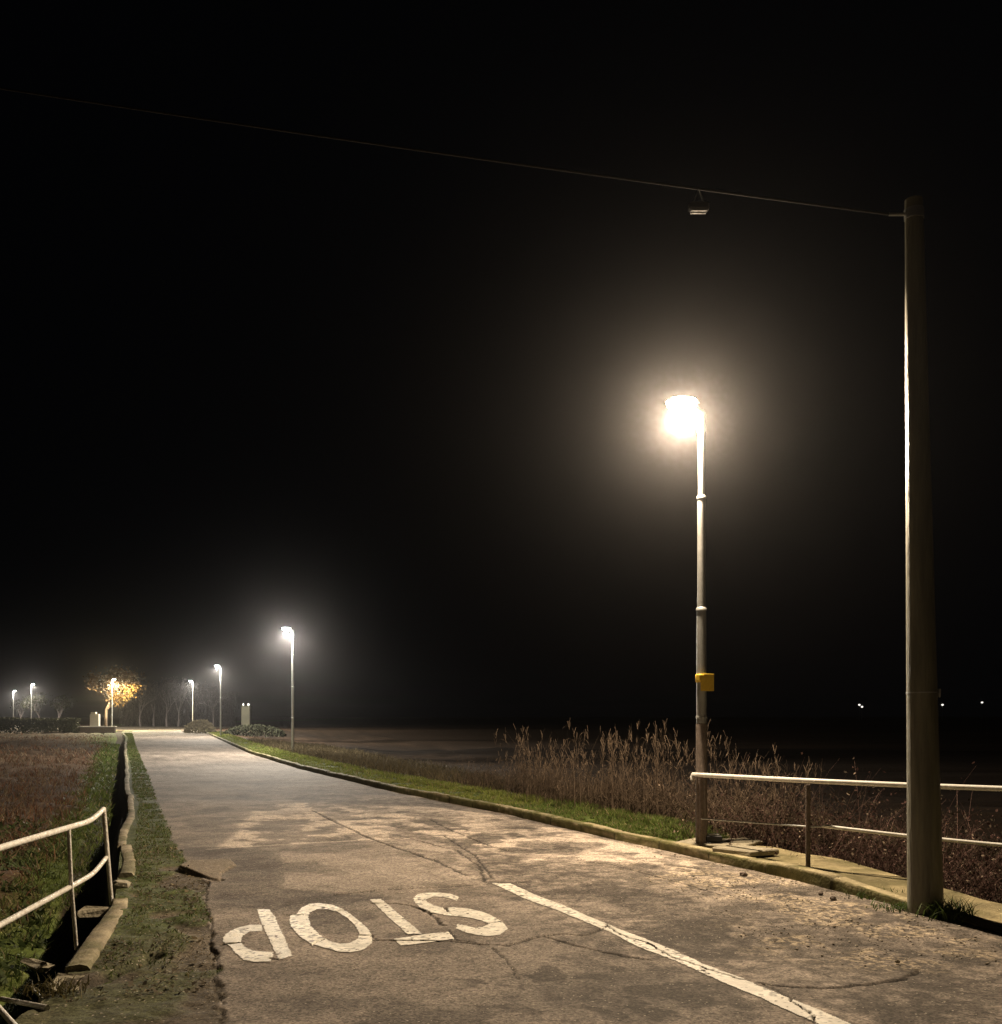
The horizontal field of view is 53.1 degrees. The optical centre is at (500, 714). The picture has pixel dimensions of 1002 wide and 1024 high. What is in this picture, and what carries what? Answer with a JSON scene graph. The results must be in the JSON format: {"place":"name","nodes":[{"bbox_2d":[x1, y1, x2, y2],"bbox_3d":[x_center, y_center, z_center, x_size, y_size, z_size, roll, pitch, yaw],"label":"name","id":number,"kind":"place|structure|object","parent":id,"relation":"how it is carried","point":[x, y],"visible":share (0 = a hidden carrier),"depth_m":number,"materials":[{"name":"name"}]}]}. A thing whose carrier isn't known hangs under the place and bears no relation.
{"place":"outdoors","nodes":[
{"label":"outdoors","id":0,"kind":"place"},
{"bbox_2d":[0,742,119,1023],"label":"bank grass","id":1,"kind":"structure","parent":0,"point":[107,771],"depth_m":12.14,"materials":[{"name":"plant"}]},
{"bbox_2d":[9,725,225,730],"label":"side road","id":2,"kind":"structure","parent":0,"point":[137,728],"depth_m":119.68,"materials":[{"name":"grey asphalt"}]},
{"bbox_2d":[31,683,33,717],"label":"street lamp","id":3,"kind":"object","parent":2,"relation":"on","point":[31,699],"visible":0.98,"depth_m":118.98,"materials":[{"name":"metal"}]},
{"bbox_2d":[93,733,219,978],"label":"shoulder grass","id":4,"kind":"structure","parent":0,"point":[131,744],"depth_m":13.22,"materials":[{"name":"green plant"}]},
{"bbox_2d":[209,731,730,840],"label":"verge grass","id":5,"kind":"structure","parent":0,"point":[611,817],"depth_m":17.48,"materials":[{"name":"green plant"}]},
{"bbox_2d":[0,717,1001,1023],"bbox_3d":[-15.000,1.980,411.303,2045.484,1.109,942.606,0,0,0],"label":"ground","id":6,"kind":"structure","parent":0,"point":[868,745],"depth_m":50.98,"materials":[{"name":"plant"}]},
{"bbox_2d":[0,1005,16,1023],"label":"fallen bar","id":7,"kind":"object","parent":6,"relation":"on","point":[6,1016],"visible":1,"depth_m":5.38,"materials":[{"name":"white metal"}]},
{"bbox_2d":[10,695,29,717],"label":"bare tree","id":8,"kind":"object","parent":6,"relation":"on","point":[16,704],"visible":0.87,"depth_m":164.94,"materials":[{"name":"grey plant"}]},
{"bbox_2d":[0,996,49,1009],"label":"fallen bar","id":9,"kind":"object","parent":6,"relation":"on","point":[25,1003],"visible":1,"depth_m":5.68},
{"bbox_2d":[18,691,48,717],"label":"bare tree","id":10,"kind":"object","parent":6,"relation":"on","point":[37,703],"visible":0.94,"depth_m":149.88,"materials":[{"name":"grey plant"}]},
{"bbox_2d":[30,986,43,999],"bbox_3d":[-2.917,1.745,6.293,0.018,0.168,0.913,0,0,-29],"label":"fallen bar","id":11,"kind":"object","parent":6,"relation":"on","point":[34,991],"visible":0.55,"depth_m":6.16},
{"bbox_2d":[0,717,80,733],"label":"hedge","id":12,"kind":"object","parent":6,"relation":"on","point":[42,724],"visible":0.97,"depth_m":91.65,"materials":[{"name":"green plant"}]},
{"bbox_2d":[0,813,83,983],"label":"bank weeds","id":13,"kind":"object","parent":6,"relation":"on","point":[22,944],"visible":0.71,"depth_m":11.34,"materials":[{"name":"green plant"}]},
{"bbox_2d":[0,733,113,926],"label":"dead weeds","id":14,"kind":"object","parent":6,"relation":"on","point":[25,794],"visible":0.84,"depth_m":21.20,"materials":[{"name":"brown plant"}]},
{"bbox_2d":[37,973,84,1002],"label":"concrete block","id":15,"kind":"structure","parent":6,"relation":"on","point":[62,975],"depth_m":6.20,"materials":[{"name":"grey concrete"}]},
{"bbox_2d":[49,694,73,726],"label":"bare tree","id":16,"kind":"object","parent":6,"relation":"on","point":[62,702],"visible":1,"depth_m":135.03,"materials":[{"name":"grey plant"}]},
{"bbox_2d":[65,726,116,732],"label":"wall","id":17,"kind":"structure","parent":6,"relation":"on","point":[98,729],"depth_m":93.00,"materials":[{"name":"grey concrete"}]},
{"bbox_2d":[90,712,99,725],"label":"gate pillar","id":18,"kind":"structure","parent":17,"relation":"on","point":[94,718],"depth_m":98.25,"materials":[{"name":"beige concrete"}]},
{"bbox_2d":[76,906,109,918],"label":"concrete block","id":19,"kind":"structure","parent":6,"relation":"on","point":[93,911],"depth_m":8.41,"materials":[{"name":"beige concrete"}]},
{"bbox_2d":[65,742,135,973],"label":"ditch wall","id":20,"kind":"structure","parent":6,"relation":"on","point":[86,955],"depth_m":8.14,"materials":[{"name":"concrete"}]},
{"bbox_2d":[20,958,53,972],"bbox_3d":[-3.303,1.776,7.131,0.130,0.123,0.507,0,0,-38],"label":"concrete block","id":21,"kind":"object","parent":20,"relation":"attached to","point":[39,966],"depth_m":7.00,"materials":[{"name":"grey concrete"}]},
{"bbox_2d":[0,807,112,949],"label":"railing","id":22,"kind":"object","parent":20,"relation":"on","point":[71,886],"visible":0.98,"depth_m":7.12,"materials":[{"name":"white metal"}]},
{"bbox_2d":[111,678,115,725],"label":"street lamp","id":23,"kind":"object","parent":6,"relation":"on","point":[111,703],"visible":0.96,"depth_m":102.95,"materials":[{"name":"metal"}]},
{"bbox_2d":[83,664,148,725],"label":"tree","id":24,"kind":"object","parent":6,"relation":"on","point":[124,682],"visible":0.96,"depth_m":105.45,"materials":[{"name":"yellow plant"}]},
{"bbox_2d":[113,879,130,895],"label":"concrete block","id":25,"kind":"structure","parent":6,"relation":"on","point":[119,884],"depth_m":9.35,"materials":[{"name":"beige concrete"}]},
{"bbox_2d":[65,844,223,1004],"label":"leaf litter","id":26,"kind":"object","parent":6,"relation":"on","point":[130,982],"visible":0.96,"depth_m":7.15,"materials":[{"name":"brown plant"}]},
{"bbox_2d":[131,685,162,726],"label":"bare tree","id":27,"kind":"object","parent":6,"relation":"on","point":[143,699],"visible":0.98,"depth_m":139.98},
{"bbox_2d":[139,680,161,725],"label":"bare tree","id":28,"kind":"object","parent":6,"relation":"on","point":[148,691],"visible":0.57,"depth_m":142.00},
{"bbox_2d":[152,677,191,726],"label":"bare tree","id":29,"kind":"object","parent":6,"relation":"on","point":[169,688],"visible":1,"depth_m":137.53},
{"bbox_2d":[114,690,238,725],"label":"bare thicket","id":30,"kind":"object","parent":6,"relation":"on","point":[129,711],"visible":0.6,"depth_m":144.69,"materials":[{"name":"brown plant"}]},
{"bbox_2d":[161,674,195,726],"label":"bare tree","id":31,"kind":"object","parent":6,"relation":"on","point":[187,686],"visible":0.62,"depth_m":140.08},
{"bbox_2d":[177,680,205,716],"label":"bare tree","id":32,"kind":"object","parent":6,"relation":"on","point":[196,689],"visible":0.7,"depth_m":142.25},
{"bbox_2d":[182,719,215,732],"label":"bush","id":33,"kind":"object","parent":6,"relation":"on","point":[195,725],"visible":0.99,"depth_m":91.68,"materials":[{"name":"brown plant"}]},
{"bbox_2d":[194,682,233,726],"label":"bare tree","id":34,"kind":"object","parent":6,"relation":"on","point":[212,695],"visible":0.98,"depth_m":136.84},
{"bbox_2d":[214,665,221,735],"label":"street lamp","id":35,"kind":"object","parent":6,"relation":"on","point":[220,702],"visible":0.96,"depth_m":73.95,"materials":[{"name":"metal"}]},
{"bbox_2d":[241,703,251,728],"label":"kiosk","id":36,"kind":"object","parent":6,"relation":"on","point":[246,714],"visible":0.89,"depth_m":117.55,"materials":[{"name":"white"}]},
{"bbox_2d":[222,724,285,736],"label":"bush","id":37,"kind":"object","parent":6,"relation":"on","point":[277,732],"visible":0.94,"depth_m":77.74,"materials":[{"name":"green plant"}]},
{"bbox_2d":[281,627,293,751],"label":"street lamp","id":38,"kind":"object","parent":6,"relation":"on","point":[286,629],"visible":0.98,"depth_m":40.85,"materials":[{"name":"metal"}]},
{"bbox_2d":[494,726,566,796],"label":"dry reed clump","id":39,"kind":"object","parent":6,"relation":"on","point":[527,775],"visible":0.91,"depth_m":18.33,"materials":[{"name":"brown plant"}]},
{"bbox_2d":[519,741,578,802],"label":"dry reed clump","id":40,"kind":"object","parent":6,"relation":"on","point":[554,773],"visible":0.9,"depth_m":17.36,"materials":[{"name":"brown plant"}]},
{"bbox_2d":[537,721,615,806],"bbox_3d":[1.300,0.775,16.388,1.092,1.476,1.126,0,0,-28],"label":"dry reed clump","id":41,"kind":"object","parent":6,"relation":"on","point":[574,784],"visible":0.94,"depth_m":16.43,"materials":[{"name":"brown plant"}]},
{"bbox_2d":[207,732,1001,932],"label":"kerb","id":42,"kind":"structure","parent":6,"relation":"on","point":[822,879],"depth_m":11.91,"materials":[{"name":"concrete"}]},
{"bbox_2d":[570,729,649,810],"bbox_3d":[1.672,0.861,15.490,1.118,1.349,0.928,0,0,-19],"label":"dry reed clump","id":43,"kind":"object","parent":6,"relation":"on","point":[612,784],"visible":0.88,"depth_m":15.51,"materials":[{"name":"brown plant"}]},
{"bbox_2d":[247,737,1001,860],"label":"rough grass","id":44,"kind":"structure","parent":6,"relation":"on","point":[378,762],"depth_m":29.08,"materials":[{"name":"plant"}]},
{"bbox_2d":[600,721,682,814],"bbox_3d":[2.180,0.799,15.143,1.050,1.470,1.007,0,0,28],"label":"dry reed clump","id":45,"kind":"object","parent":6,"relation":"on","point":[637,769],"visible":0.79,"depth_m":15.15,"materials":[{"name":"brown plant"}]},
{"bbox_2d":[629,718,716,815],"bbox_3d":[2.488,0.797,14.505,1.171,1.494,1.154,0,0,0],"label":"dry reed clump","id":46,"kind":"object","parent":6,"relation":"on","point":[672,786],"visible":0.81,"depth_m":14.54,"materials":[{"name":"brown plant"}]},
{"bbox_2d":[446,756,1000,892],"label":"dry brush","id":47,"kind":"object","parent":6,"relation":"on","point":[626,788],"visible":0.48,"depth_m":15.26,"materials":[{"name":"brown plant"}]},
{"bbox_2d":[679,730,776,820],"bbox_3d":[3.137,0.909,14.287,0.935,1.398,1.261,0,0,-39],"label":"dry reed clump","id":48,"kind":"object","parent":6,"relation":"on","point":[715,786],"visible":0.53,"depth_m":14.27,"materials":[{"name":"brown plant"}]},
{"bbox_2d":[715,753,785,829],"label":"dry reed clump","id":49,"kind":"object","parent":6,"relation":"on","point":[756,787],"visible":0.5,"depth_m":14.00,"materials":[{"name":"brown plant"}]},
{"bbox_2d":[637,753,903,853],"bbox_3d":[3.084,1.428,12.892,2.872,1.880,3.595,0,0,-23],"label":"bramble shrub","id":50,"kind":"object","parent":6,"relation":"on","point":[736,832],"visible":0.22,"depth_m":12.66,"materials":[{"name":"brown plant"}]},
{"bbox_2d":[685,752,892,866],"bbox_3d":[3.526,1.390,12.427,2.784,1.957,3.891,0,0,0],"label":"bramble shrub","id":51,"kind":"object","parent":6,"relation":"on","point":[783,835],"visible":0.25,"depth_m":12.10,"materials":[{"name":"brown plant"}]},
{"bbox_2d":[749,756,831,834],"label":"dry reed clump","id":52,"kind":"object","parent":6,"relation":"on","point":[775,794],"visible":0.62,"depth_m":13.79,"materials":[{"name":"brown plant"}]},
{"bbox_2d":[727,758,964,881],"bbox_3d":[3.801,1.431,11.721,2.814,1.878,3.344,0,0,33],"label":"bramble shrub","id":53,"kind":"object","parent":6,"relation":"on","point":[830,854],"visible":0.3,"depth_m":11.47,"materials":[{"name":"brown plant"}]},
{"bbox_2d":[838,886,904,899],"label":"weed tuft","id":54,"kind":"object","parent":6,"relation":"on","point":[861,896],"visible":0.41,"depth_m":8.84,"materials":[{"name":"green plant"}]},
{"bbox_2d":[790,762,1001,894],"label":"bramble shrub","id":55,"kind":"object","parent":6,"relation":"on","point":[881,862],"visible":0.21,"depth_m":10.91,"materials":[{"name":"brown plant"}]},
{"bbox_2d":[857,790,1001,903],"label":"bramble shrub","id":56,"kind":"object","parent":6,"relation":"on","point":[967,889],"visible":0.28,"depth_m":10.40,"materials":[{"name":"brown plant"}]},
{"bbox_2d":[891,790,1001,903],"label":"bramble shrub","id":57,"kind":"object","parent":6,"relation":"on","point":[989,890],"visible":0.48,"depth_m":9.97,"materials":[{"name":"brown plant"}]},
{"bbox_2d":[942,792,1001,901],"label":"bramble shrub","id":58,"kind":"object","parent":6,"relation":"on","point":[988,823],"visible":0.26,"depth_m":10.36,"materials":[{"name":"brown plant"}]},
{"bbox_2d":[0,0,1001,716],"label":"sky","id":59,"kind":"structure","parent":0,"point":[403,412],"materials":[{"name":"black"}]},
{"bbox_2d":[15,730,1001,1023],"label":"road","id":60,"kind":"structure","parent":0,"point":[253,834],"depth_m":7.60,"materials":[{"name":"grey asphalt"}]},
{"bbox_2d":[6,971,95,998],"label":"weed tuft","id":61,"kind":"object","parent":60,"relation":"on","point":[61,989],"visible":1,"depth_m":5.86,"materials":[{"name":"green plant"}]},
{"bbox_2d":[188,680,193,720],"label":"street lamp","id":62,"kind":"object","parent":60,"relation":"on","point":[192,701],"visible":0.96,"depth_m":106.95,"materials":[{"name":"metal"}]},
{"bbox_2d":[223,893,507,961],"bbox_3d":[-1.081,1.624,7.843,2.277,0.031,1.880,0,0,-28],"label":"stop marking","id":63,"kind":"object","parent":60,"relation":"on","point":[302,928],"visible":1,"depth_m":7.53,"materials":[{"name":"paint"}]},
{"bbox_2d":[493,883,850,1023],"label":"line","id":64,"kind":"object","parent":60,"relation":"on","point":[771,996],"visible":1,"depth_m":6.44,"materials":[{"name":"paint"}]},
{"bbox_2d":[740,872,747,876],"bbox_3d":[2.430,1.597,10.035,0.067,0.059,0.078,0,0,-20],"label":"stone","id":65,"kind":"object","parent":60,"relation":"on","point":[743,874],"visible":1,"depth_m":10.01,"materials":[{"name":"grey stone"}]},
{"bbox_2d":[594,835,998,968],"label":"gravel","id":66,"kind":"structure","parent":60,"relation":"on","point":[819,917],"depth_m":7.72,"materials":[{"name":"brown gravel"}]},
{"bbox_2d":[866,898,907,912],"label":"weed tuft","id":67,"kind":"object","parent":60,"relation":"on","point":[900,906],"visible":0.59,"depth_m":8.35,"materials":[{"name":"green plant"}]},
{"bbox_2d":[711,846,1001,925],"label":"pavement","id":68,"kind":"structure","parent":0,"point":[989,912],"depth_m":9.45,"materials":[{"name":"concrete"}]},
{"bbox_2d":[677,838,756,847],"bbox_3d":[2.543,1.520,11.835,0.807,0.062,0.622,0,0,36],"label":"cover slab","id":69,"kind":"object","parent":68,"relation":"on","point":[707,844],"depth_m":11.66,"materials":[{"name":"concrete"}]},
{"bbox_2d":[665,396,713,843],"bbox_3d":[2.180,-1.014,11.654,0.585,5.329,0.330,0,0,-22],"label":"street lamp","id":70,"kind":"object","parent":69,"relation":"on","point":[681,406],"visible":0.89,"depth_m":11.67,"materials":[{"name":"metal"}]},
{"bbox_2d":[706,833,722,841],"bbox_3d":[2.489,1.433,11.726,0.190,0.084,0.150,0,0,6],"label":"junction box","id":71,"kind":"object","parent":69,"relation":"on","point":[713,837],"visible":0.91,"depth_m":11.66,"materials":[{"name":"black plastic"}]},
{"bbox_2d":[723,838,761,844],"bbox_3d":[2.856,1.505,11.921,0.407,0.057,0.356,0,0,-23],"label":"cover slab","id":72,"kind":"object","parent":68,"relation":"on","point":[740,840],"depth_m":11.83,"materials":[{"name":"concrete"}]},
{"bbox_2d":[712,844,778,856],"bbox_3d":[2.678,1.487,10.986,0.467,0.075,0.562,0,0,-34],"label":"cover slab","id":73,"kind":"object","parent":68,"relation":"on","point":[746,850],"depth_m":10.84,"materials":[{"name":"concrete"}]},
{"bbox_2d":[690,772,1001,867],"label":"railing","id":74,"kind":"object","parent":68,"relation":"on","point":[701,776],"visible":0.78,"depth_m":10.03,"materials":[{"name":"metal"}]},
{"bbox_2d":[889,195,943,914],"bbox_3d":[3.432,-1.259,8.274,0.420,5.963,0.282,0,0,25],"label":"utility pole","id":75,"kind":"object","parent":68,"relation":"on","point":[924,851],"visible":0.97,"depth_m":8.16,"materials":[{"name":"concrete"}]},
{"bbox_2d":[0,87,888,215],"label":"overhead cable","id":76,"kind":"object","parent":75,"relation":"attached to","point":[493,160],"visible":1,"depth_m":8.79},
{"bbox_2d":[688,189,708,213],"bbox_3d":[1.673,-4.358,8.481,0.170,0.205,0.090,0,0,0],"label":"hanging fixture","id":77,"kind":"object","parent":76,"relation":"hanging from","point":[698,207],"visible":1,"depth_m":8.45,"materials":[{"name":"metal"}]},
{"bbox_2d":[909,894,981,923],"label":"weed tuft","id":78,"kind":"object","parent":68,"relation":"on","point":[947,909],"visible":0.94,"depth_m":7.98,"materials":[{"name":"green plant"}]}
]}

